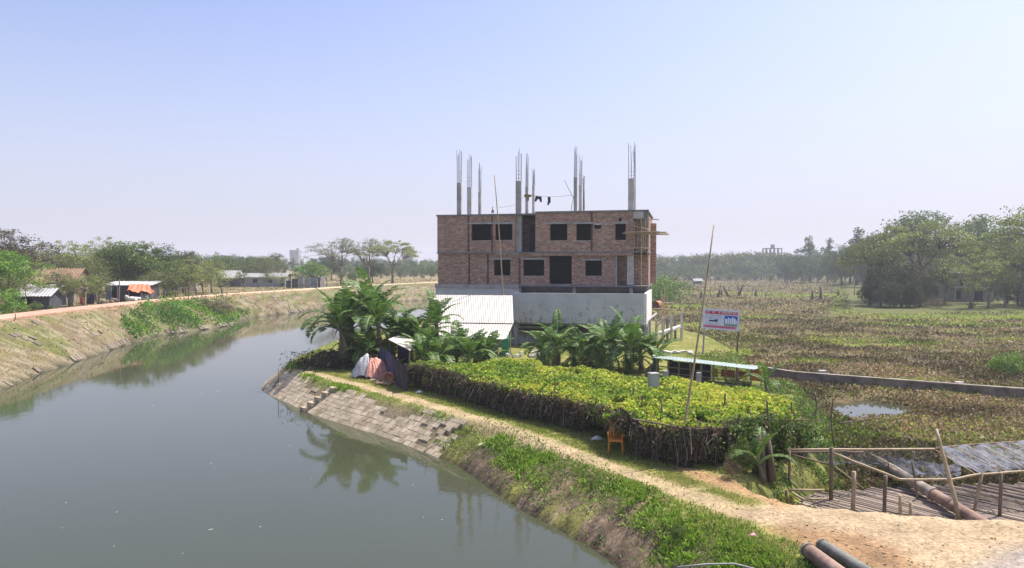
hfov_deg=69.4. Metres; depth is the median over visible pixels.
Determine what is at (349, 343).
banana plant
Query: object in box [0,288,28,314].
bush
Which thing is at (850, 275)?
tree
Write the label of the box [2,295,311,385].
paved slope
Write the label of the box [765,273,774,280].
tree
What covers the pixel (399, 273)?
tree
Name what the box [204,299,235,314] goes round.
bush
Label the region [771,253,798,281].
tree
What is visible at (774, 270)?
tree
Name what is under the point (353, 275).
tree
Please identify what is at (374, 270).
tree
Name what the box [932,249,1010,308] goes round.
tree
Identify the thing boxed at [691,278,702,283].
pump hut
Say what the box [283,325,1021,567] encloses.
grass
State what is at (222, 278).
tree
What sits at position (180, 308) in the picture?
bank creeper
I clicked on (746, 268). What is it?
tree
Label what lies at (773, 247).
concrete frame building
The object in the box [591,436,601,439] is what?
plastic scrap
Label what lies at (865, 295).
tree
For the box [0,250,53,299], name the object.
tree
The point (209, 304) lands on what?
bush
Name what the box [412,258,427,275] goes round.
tree
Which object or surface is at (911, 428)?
water hyacinth
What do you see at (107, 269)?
tree
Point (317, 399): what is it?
bank steps
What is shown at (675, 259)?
tree
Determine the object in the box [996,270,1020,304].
tree
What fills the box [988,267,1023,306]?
tree
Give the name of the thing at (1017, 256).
tree
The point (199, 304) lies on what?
bank weeds
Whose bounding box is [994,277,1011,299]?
tree
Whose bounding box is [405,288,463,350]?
banana plant
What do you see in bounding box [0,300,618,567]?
river water
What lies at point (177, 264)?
tree
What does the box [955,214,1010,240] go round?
tree
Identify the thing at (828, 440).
banana plant
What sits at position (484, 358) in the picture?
bush
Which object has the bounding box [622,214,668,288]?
bamboo scaffold
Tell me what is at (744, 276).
tree
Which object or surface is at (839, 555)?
steel pipe
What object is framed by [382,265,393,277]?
tree
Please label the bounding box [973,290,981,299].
window
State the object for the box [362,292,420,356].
banana plant
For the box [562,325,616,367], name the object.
banana plant
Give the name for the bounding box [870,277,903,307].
tree
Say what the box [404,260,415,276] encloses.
tree
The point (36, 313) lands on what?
road
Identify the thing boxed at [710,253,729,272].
tree
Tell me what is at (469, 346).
banana plant
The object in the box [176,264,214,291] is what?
tree
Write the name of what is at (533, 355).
rubble heap
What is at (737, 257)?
tree
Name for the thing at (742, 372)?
hanging cloth
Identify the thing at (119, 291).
wooden pole
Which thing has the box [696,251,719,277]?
tree
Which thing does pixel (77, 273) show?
thatched hut
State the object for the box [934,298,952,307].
bush
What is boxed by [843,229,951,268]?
tree
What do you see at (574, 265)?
unfinished building
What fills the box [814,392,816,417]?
stick
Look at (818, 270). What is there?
tree
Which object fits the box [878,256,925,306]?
tree
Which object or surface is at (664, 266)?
tree
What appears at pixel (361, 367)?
heap cover
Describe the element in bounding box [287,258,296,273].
tree
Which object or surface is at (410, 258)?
tower block
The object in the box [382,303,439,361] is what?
banana plant
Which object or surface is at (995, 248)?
tree
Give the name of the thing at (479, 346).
banana plant
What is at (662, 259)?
tree
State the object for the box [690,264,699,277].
tree
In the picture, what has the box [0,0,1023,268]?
sky
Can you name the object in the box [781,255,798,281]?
tree
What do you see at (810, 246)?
tree
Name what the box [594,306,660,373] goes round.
banana plant
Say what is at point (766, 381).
banana plant
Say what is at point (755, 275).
tree
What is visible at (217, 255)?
tree
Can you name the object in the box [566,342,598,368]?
bush
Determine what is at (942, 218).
tree
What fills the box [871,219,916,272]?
tree
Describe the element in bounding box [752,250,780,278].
tree
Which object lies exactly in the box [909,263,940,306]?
tree
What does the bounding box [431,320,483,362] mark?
banana plant
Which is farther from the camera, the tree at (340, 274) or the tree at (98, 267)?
the tree at (340, 274)
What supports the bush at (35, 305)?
on the ground at (908, 539)
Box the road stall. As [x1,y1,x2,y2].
[107,281,161,301]
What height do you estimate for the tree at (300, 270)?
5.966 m
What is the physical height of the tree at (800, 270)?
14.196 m
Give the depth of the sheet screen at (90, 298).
89.05 m
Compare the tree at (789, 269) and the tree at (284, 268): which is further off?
the tree at (789, 269)
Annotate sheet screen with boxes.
[62,295,66,304]
[86,293,94,303]
[106,286,111,299]
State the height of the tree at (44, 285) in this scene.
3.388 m
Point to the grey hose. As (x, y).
(713, 564)
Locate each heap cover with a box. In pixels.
[350,353,368,376]
[366,357,386,378]
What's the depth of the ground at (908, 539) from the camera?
24.32 m
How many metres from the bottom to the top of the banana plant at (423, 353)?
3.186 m
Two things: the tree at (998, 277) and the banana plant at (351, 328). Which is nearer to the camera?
the banana plant at (351, 328)
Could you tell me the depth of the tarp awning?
91.45 m
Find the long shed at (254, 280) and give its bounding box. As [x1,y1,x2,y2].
[229,273,292,286]
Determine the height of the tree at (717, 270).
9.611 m
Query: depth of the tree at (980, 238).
163.92 m
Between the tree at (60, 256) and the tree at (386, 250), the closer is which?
the tree at (60, 256)
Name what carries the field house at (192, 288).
on the ground at (908, 539)
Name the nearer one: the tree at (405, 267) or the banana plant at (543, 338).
the banana plant at (543, 338)
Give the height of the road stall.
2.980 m
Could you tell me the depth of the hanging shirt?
60.93 m
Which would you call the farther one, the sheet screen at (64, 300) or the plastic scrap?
the sheet screen at (64, 300)
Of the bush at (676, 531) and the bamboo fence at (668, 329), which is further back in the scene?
the bamboo fence at (668, 329)
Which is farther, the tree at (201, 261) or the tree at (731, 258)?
the tree at (731, 258)
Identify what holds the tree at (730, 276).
on the ground at (908, 539)
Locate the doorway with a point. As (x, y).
(532, 227)
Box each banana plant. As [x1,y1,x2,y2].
[298,286,374,363]
[310,295,381,356]
[312,278,380,349]
[333,283,418,356]
[334,266,405,351]
[339,326,394,364]
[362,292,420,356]
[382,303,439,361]
[392,328,449,372]
[400,307,453,361]
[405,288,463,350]
[410,330,464,364]
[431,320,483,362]
[443,328,497,362]
[457,331,499,362]
[477,330,514,361]
[520,324,572,364]
[527,309,584,365]
[552,329,590,366]
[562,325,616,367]
[577,318,625,366]
[580,311,643,370]
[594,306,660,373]
[617,328,664,369]
[635,331,679,372]
[729,427,800,483]
[743,362,784,393]
[804,422,835,446]
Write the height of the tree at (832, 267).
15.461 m
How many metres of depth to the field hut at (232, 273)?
166.71 m
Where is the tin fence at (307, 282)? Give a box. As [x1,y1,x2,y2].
[286,276,324,287]
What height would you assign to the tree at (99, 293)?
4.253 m
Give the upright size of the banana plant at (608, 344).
3.686 m
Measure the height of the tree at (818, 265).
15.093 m
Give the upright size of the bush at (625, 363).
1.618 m
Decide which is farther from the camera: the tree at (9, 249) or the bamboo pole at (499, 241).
the tree at (9, 249)
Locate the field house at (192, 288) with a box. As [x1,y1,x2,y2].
[166,280,198,291]
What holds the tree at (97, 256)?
on the ground at (908, 539)
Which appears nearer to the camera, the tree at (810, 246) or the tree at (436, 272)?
the tree at (436, 272)
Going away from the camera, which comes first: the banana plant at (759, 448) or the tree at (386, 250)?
the banana plant at (759, 448)
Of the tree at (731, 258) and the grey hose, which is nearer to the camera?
the grey hose
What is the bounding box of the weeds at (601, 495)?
[438,417,818,567]
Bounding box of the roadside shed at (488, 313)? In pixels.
[434,295,513,355]
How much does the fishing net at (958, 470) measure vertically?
0.782 m
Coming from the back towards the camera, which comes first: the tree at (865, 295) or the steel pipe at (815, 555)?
the tree at (865, 295)
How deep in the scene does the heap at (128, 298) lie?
88.36 m
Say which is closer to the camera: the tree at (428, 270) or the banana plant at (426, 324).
the banana plant at (426, 324)
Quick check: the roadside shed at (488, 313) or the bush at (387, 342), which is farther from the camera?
the roadside shed at (488, 313)
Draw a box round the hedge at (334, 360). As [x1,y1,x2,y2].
[279,348,397,372]
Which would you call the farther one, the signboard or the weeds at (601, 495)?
the signboard
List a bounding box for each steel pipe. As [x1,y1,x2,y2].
[800,542,844,567]
[816,538,871,567]
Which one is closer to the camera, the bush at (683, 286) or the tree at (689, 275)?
the bush at (683, 286)
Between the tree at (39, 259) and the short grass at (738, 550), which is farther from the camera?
the tree at (39, 259)
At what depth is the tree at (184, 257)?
127.42 m
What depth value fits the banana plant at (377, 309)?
44.55 m
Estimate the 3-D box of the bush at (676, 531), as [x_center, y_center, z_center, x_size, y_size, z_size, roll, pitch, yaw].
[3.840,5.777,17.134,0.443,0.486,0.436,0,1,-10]
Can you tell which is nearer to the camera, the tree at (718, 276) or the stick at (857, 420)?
the stick at (857, 420)
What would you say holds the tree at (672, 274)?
on the ground at (908, 539)
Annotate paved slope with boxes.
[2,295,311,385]
[262,355,466,457]
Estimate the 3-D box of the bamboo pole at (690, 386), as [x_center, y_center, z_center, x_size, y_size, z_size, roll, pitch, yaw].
[5.729,1.807,22.928,1.802,7.347,0.111,-1,2,-38]
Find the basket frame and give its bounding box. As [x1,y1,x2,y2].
[382,372,394,382]
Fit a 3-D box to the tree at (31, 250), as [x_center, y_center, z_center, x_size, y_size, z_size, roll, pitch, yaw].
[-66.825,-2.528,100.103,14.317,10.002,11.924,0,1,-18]
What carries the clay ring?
on the ground at (908, 539)
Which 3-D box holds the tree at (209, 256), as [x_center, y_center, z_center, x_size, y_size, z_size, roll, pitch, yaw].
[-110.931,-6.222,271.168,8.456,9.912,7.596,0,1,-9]
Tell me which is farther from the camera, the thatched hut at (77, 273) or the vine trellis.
the thatched hut at (77, 273)
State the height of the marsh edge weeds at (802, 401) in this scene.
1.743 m
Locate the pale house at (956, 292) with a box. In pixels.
[914,269,1000,301]
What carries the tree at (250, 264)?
on the ground at (908, 539)
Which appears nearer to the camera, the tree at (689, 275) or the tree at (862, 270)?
the tree at (862, 270)
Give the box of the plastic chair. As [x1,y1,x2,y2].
[607,422,624,453]
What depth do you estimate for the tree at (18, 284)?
73.82 m
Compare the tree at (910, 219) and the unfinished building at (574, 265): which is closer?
the unfinished building at (574, 265)
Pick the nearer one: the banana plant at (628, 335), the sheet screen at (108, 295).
the banana plant at (628, 335)
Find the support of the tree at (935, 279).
on the ground at (908, 539)
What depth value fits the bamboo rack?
21.40 m
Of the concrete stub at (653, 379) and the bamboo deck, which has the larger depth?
the concrete stub at (653, 379)
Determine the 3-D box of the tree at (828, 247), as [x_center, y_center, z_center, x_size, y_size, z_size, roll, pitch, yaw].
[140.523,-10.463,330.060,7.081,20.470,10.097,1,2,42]
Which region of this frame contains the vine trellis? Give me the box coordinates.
[404,357,831,470]
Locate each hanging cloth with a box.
[721,369,734,376]
[739,371,745,377]
[752,369,761,380]
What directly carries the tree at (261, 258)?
on the ground at (908, 539)
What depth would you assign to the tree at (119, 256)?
110.37 m
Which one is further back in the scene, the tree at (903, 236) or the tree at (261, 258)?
the tree at (261, 258)
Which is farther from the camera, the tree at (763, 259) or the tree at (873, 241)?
the tree at (763, 259)
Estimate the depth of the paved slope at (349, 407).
33.45 m
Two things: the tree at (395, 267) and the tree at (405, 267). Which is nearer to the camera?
the tree at (395, 267)
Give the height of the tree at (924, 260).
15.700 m
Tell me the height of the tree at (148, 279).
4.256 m
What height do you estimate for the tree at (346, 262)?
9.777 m
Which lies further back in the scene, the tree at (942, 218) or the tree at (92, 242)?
the tree at (942, 218)
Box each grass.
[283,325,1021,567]
[285,360,816,567]
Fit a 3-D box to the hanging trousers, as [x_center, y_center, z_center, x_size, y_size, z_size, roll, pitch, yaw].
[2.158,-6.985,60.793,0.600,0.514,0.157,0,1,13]
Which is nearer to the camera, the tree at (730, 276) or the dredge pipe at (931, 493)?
the dredge pipe at (931, 493)
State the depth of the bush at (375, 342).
46.49 m
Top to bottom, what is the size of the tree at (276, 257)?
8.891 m
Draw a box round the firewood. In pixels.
[369,376,395,384]
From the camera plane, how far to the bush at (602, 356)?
41.41 m
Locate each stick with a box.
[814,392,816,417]
[831,398,834,445]
[839,417,878,423]
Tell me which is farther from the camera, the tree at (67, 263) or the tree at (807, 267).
the tree at (807, 267)
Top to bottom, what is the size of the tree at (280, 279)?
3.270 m
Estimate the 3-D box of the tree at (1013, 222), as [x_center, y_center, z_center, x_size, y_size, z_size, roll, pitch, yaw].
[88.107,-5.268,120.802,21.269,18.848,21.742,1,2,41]
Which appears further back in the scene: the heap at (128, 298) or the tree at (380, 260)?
the tree at (380, 260)
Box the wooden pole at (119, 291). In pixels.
[118,279,119,301]
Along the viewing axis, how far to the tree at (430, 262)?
373.89 m
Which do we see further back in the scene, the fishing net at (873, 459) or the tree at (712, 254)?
the tree at (712, 254)
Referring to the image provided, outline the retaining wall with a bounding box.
[753,365,1023,397]
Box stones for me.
[690,467,1023,567]
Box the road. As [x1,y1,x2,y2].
[0,282,437,319]
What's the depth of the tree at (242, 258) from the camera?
199.71 m
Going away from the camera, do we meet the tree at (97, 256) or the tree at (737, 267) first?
the tree at (97, 256)
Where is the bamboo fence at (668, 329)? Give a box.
[648,285,682,343]
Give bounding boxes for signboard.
[701,308,739,355]
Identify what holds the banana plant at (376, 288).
on the ground at (908, 539)
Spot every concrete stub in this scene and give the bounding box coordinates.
[647,372,659,386]
[663,370,668,378]
[696,372,700,382]
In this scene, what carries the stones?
on the ground at (908, 539)
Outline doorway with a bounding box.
[530,225,534,251]
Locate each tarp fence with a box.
[379,345,394,379]
[394,359,407,391]
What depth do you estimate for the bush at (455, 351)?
43.84 m
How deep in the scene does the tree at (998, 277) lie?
117.53 m
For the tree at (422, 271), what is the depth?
282.02 m
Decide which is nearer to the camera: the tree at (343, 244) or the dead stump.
the dead stump
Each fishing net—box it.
[790,447,932,466]
[895,458,960,477]
[943,440,1023,472]
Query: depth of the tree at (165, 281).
97.78 m
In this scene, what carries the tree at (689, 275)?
on the ground at (908, 539)
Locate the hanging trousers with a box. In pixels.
[535,196,541,201]
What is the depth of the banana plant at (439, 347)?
42.41 m
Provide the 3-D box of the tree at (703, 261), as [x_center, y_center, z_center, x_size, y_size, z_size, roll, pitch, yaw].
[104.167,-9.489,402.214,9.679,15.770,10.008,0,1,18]
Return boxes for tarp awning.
[127,283,153,293]
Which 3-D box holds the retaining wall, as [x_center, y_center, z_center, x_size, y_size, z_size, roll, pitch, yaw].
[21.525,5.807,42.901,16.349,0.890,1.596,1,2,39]
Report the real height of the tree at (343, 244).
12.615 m
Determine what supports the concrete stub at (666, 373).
on the ground at (908, 539)
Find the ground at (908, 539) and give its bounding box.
[0,269,1023,567]
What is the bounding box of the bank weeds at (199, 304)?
[0,279,437,385]
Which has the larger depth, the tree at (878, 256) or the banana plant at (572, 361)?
the tree at (878, 256)
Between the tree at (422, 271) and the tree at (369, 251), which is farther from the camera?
the tree at (422, 271)
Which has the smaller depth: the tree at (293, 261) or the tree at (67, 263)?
the tree at (67, 263)
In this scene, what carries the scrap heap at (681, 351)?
on the ground at (908, 539)
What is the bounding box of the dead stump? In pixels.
[751,434,776,482]
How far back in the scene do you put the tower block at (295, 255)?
799.98 m
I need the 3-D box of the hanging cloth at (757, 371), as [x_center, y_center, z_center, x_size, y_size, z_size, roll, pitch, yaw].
[12.356,4.598,37.402,0.550,0.600,0.040,1,2,42]
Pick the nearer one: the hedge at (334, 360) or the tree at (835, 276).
the hedge at (334, 360)
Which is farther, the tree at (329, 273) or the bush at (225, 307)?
the tree at (329, 273)
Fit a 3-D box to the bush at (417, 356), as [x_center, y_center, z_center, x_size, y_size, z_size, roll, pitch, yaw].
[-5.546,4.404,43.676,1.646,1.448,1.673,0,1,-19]
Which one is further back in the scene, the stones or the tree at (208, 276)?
the tree at (208, 276)
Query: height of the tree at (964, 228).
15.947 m
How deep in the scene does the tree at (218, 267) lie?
130.11 m
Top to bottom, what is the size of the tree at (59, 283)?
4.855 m
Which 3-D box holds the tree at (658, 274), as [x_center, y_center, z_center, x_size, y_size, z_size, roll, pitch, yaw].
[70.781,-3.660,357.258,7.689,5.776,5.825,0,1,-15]
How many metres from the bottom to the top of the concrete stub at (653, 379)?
1.790 m
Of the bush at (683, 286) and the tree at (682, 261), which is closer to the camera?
the bush at (683, 286)
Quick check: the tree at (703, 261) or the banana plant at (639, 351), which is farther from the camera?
the tree at (703, 261)
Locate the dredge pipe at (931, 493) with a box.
[874,460,988,519]
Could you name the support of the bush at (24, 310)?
on the ground at (908, 539)
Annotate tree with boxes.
[0,228,74,279]
[0,239,23,262]
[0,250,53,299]
[0,271,41,311]
[22,258,60,283]
[26,278,63,291]
[29,240,90,267]
[41,267,81,292]
[56,243,100,269]
[56,273,85,306]
[58,250,97,272]
[61,274,107,305]
[76,271,114,303]
[80,236,121,289]
[82,240,115,282]
[84,258,111,299]
[92,259,132,282]
[93,239,169,280]
[131,244,180,286]
[133,271,160,280]
[142,265,184,297]
[146,259,195,296]
[169,250,202,292]
[176,249,203,265]
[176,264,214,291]
[179,256,217,292]
[190,263,220,293]
[199,254,213,272]
[202,260,231,292]
[204,251,231,270]
[208,255,241,275]
[208,272,236,292]
[229,253,257,272]
[235,272,247,287]
[238,257,262,272]
[245,255,273,272]
[256,254,280,272]
[259,270,272,287]
[264,252,285,272]
[271,258,289,272]
[272,273,288,287]
[274,259,292,272]
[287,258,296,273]
[290,262,327,280]
[298,236,382,283]
[306,256,334,280]
[319,268,333,285]
[321,254,345,279]
[335,269,346,280]
[336,237,398,283]
[336,257,351,275]
[344,263,354,274]
[345,272,359,281]
[353,257,368,268]
[357,258,388,282]
[361,239,422,283]
[373,257,387,263]
[377,263,386,277]
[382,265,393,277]
[386,262,399,276]
[395,266,405,279]
[397,258,408,266]
[400,264,409,276]
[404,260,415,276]
[408,267,420,277]
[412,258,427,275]
[419,266,427,278]
[423,263,436,278]
[424,259,437,268]
[431,268,437,276]
[656,253,670,269]
[656,260,669,276]
[656,271,663,278]
[661,263,680,275]
[664,271,677,277]
[665,256,676,272]
[668,254,684,272]
[675,254,689,278]
[681,271,694,281]
[683,252,702,277]
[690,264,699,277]
[694,271,710,279]
[695,252,711,279]
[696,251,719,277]
[709,264,728,279]
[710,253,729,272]
[713,273,723,280]
[720,250,745,278]
[723,271,740,281]
[731,253,751,275]
[731,261,743,279]
[739,260,753,278]
[741,274,748,279]
[742,250,757,278]
[746,251,760,260]
[749,252,775,278]
[750,269,763,279]
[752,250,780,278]
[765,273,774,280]
[769,261,788,279]
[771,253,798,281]
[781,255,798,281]
[788,251,814,282]
[790,253,826,282]
[793,236,822,281]
[807,254,826,282]
[808,251,837,282]
[819,246,853,284]
[820,238,834,256]
[826,243,852,283]
[828,243,910,304]
[831,249,841,280]
[840,227,864,285]
[842,248,874,285]
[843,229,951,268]
[851,258,897,279]
[856,282,874,305]
[861,260,894,306]
[865,219,985,297]
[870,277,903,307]
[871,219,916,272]
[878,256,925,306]
[886,210,940,269]
[897,280,925,307]
[899,220,1004,271]
[903,210,958,270]
[907,243,945,271]
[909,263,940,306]
[915,247,970,302]
[925,271,940,305]
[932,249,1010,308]
[938,235,990,269]
[942,223,1015,281]
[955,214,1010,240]
[963,241,1023,303]
[964,253,1010,307]
[976,205,1023,240]
[979,235,1023,306]
[986,226,1023,273]
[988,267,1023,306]
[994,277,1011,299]
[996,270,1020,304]
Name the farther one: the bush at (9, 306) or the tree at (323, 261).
the tree at (323, 261)
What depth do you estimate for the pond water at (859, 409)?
36.95 m
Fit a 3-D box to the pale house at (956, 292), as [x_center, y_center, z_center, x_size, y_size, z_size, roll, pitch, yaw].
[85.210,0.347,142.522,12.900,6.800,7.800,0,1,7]
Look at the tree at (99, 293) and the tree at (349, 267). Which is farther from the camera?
the tree at (349, 267)
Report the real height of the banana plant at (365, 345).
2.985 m
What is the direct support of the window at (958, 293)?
in the pale house at (956, 292)
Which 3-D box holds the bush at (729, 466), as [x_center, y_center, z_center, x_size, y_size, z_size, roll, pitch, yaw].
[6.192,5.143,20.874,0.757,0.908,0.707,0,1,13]
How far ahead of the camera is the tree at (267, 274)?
159.83 m
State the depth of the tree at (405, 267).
319.27 m
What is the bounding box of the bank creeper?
[120,293,250,339]
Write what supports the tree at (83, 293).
on the ground at (908, 539)
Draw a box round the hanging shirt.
[524,194,531,200]
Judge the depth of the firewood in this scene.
37.95 m
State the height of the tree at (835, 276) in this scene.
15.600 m
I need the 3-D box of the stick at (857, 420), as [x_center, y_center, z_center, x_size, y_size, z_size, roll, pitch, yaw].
[12.019,4.734,25.610,1.384,0.246,0.071,0,1,0]
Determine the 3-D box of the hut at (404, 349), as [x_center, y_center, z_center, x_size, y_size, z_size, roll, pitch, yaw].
[-6.299,4.063,42.955,1.524,1.895,5.301,0,1,0]
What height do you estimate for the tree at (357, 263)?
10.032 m
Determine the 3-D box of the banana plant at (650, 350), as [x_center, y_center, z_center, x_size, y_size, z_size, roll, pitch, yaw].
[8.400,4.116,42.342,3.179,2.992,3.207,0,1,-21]
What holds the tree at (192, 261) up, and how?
on the ground at (908, 539)
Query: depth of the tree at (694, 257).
407.81 m
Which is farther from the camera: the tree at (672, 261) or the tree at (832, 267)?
the tree at (672, 261)
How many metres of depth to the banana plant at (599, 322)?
45.12 m
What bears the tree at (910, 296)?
on the ground at (908, 539)
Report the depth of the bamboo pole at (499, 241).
56.25 m
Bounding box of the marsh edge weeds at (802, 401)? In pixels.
[697,348,844,498]
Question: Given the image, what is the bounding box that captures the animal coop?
[653,354,762,386]
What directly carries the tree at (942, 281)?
on the ground at (908, 539)
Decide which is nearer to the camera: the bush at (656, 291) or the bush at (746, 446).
the bush at (746, 446)
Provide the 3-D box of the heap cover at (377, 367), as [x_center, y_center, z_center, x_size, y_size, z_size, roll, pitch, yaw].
[-7.132,4.531,39.835,1.262,1.088,1.156,0,1,0]
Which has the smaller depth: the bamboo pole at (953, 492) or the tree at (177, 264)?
the bamboo pole at (953, 492)
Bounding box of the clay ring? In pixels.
[652,301,662,309]
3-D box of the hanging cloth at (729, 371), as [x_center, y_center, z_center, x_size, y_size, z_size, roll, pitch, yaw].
[11.236,4.653,38.484,0.750,0.360,0.040,1,2,40]
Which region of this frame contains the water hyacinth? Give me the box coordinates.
[651,277,1023,507]
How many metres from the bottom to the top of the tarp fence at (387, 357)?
1.539 m
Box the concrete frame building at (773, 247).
[762,245,783,276]
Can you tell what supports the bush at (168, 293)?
on the ground at (908, 539)
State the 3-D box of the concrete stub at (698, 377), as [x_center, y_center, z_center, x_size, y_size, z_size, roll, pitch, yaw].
[8.500,4.624,33.684,0.180,1.200,0.180,0,1,-11]
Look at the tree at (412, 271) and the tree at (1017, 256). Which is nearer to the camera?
the tree at (1017, 256)
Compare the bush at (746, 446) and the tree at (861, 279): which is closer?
the bush at (746, 446)
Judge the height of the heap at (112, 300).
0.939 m
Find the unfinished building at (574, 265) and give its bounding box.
[435,142,655,348]
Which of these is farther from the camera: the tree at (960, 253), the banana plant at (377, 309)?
the tree at (960, 253)
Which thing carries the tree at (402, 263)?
on the ground at (908, 539)
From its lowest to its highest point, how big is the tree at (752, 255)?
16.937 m
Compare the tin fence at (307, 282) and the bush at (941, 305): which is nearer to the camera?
the bush at (941, 305)
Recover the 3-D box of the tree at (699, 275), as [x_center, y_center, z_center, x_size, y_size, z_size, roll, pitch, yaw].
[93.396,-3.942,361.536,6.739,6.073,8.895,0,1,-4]
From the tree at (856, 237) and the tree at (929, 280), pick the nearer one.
the tree at (929, 280)
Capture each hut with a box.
[1,288,65,308]
[26,284,67,302]
[27,268,91,301]
[216,270,241,286]
[388,335,417,365]
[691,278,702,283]
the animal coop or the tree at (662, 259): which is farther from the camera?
the tree at (662, 259)
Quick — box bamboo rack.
[785,441,1023,516]
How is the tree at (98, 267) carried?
on the ground at (908, 539)
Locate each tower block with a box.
[290,248,300,270]
[402,249,412,270]
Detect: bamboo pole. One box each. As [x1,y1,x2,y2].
[494,175,504,323]
[678,225,714,463]
[934,429,962,518]
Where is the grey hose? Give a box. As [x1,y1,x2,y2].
[677,563,752,567]
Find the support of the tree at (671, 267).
on the ground at (908, 539)
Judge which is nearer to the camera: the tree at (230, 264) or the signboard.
the signboard
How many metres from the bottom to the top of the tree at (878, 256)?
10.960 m
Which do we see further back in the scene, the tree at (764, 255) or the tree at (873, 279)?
the tree at (764, 255)
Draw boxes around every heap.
[100,298,117,303]
[124,295,140,300]
[140,293,149,299]
[505,349,539,357]
[664,350,693,353]
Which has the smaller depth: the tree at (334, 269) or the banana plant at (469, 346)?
the banana plant at (469, 346)
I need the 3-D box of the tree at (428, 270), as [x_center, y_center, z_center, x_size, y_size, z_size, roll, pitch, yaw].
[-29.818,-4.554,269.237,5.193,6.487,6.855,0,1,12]
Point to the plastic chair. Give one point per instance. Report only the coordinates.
(611, 438)
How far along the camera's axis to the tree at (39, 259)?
95.54 m
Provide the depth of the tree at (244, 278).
159.84 m
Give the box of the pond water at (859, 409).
[834,402,909,416]
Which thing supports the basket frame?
on the ground at (908, 539)
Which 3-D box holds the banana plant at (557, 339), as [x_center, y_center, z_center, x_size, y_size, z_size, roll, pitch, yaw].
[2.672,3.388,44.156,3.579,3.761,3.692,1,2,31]
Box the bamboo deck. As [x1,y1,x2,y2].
[799,482,1023,521]
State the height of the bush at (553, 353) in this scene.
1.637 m
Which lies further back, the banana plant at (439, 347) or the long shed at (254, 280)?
the long shed at (254, 280)
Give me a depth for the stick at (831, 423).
25.73 m
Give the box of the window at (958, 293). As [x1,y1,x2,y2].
[956,291,960,298]
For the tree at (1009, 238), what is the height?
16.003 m
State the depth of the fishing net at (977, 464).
22.68 m
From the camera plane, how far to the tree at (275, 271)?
337.14 m
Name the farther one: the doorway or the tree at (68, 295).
the tree at (68, 295)
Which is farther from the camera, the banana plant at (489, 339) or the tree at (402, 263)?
the tree at (402, 263)
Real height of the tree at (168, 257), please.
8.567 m
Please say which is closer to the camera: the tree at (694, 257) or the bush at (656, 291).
the bush at (656, 291)
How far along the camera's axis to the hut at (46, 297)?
78.81 m
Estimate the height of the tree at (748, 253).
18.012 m
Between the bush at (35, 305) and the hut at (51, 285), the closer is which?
the bush at (35, 305)
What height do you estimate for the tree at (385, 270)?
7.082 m
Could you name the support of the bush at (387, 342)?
on the ground at (908, 539)
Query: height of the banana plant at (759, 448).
1.609 m
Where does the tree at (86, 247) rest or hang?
on the ground at (908, 539)
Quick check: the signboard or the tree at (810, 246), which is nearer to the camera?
the signboard
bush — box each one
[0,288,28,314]
[14,302,33,312]
[28,300,44,310]
[161,288,177,297]
[197,296,230,307]
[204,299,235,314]
[357,336,384,357]
[375,334,399,358]
[410,350,430,362]
[441,344,463,362]
[470,345,493,362]
[534,347,562,366]
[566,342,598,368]
[586,346,621,373]
[620,348,645,373]
[651,276,689,302]
[653,273,697,301]
[668,522,687,539]
[719,450,743,478]
[726,436,758,472]
[921,296,944,307]
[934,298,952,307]
[985,351,1023,373]
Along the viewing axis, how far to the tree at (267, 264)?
184.75 m
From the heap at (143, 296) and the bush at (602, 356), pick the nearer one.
the bush at (602, 356)
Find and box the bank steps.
[300,386,337,411]
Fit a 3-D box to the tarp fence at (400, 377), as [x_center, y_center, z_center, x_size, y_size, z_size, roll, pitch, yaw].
[-5.529,4.467,36.603,0.141,1.339,2.789,-1,1,-23]
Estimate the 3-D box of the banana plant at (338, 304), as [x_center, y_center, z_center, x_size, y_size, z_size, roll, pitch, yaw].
[-10.563,2.547,44.556,4.630,4.889,4.911,-1,2,-29]
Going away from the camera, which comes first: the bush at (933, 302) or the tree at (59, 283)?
the tree at (59, 283)

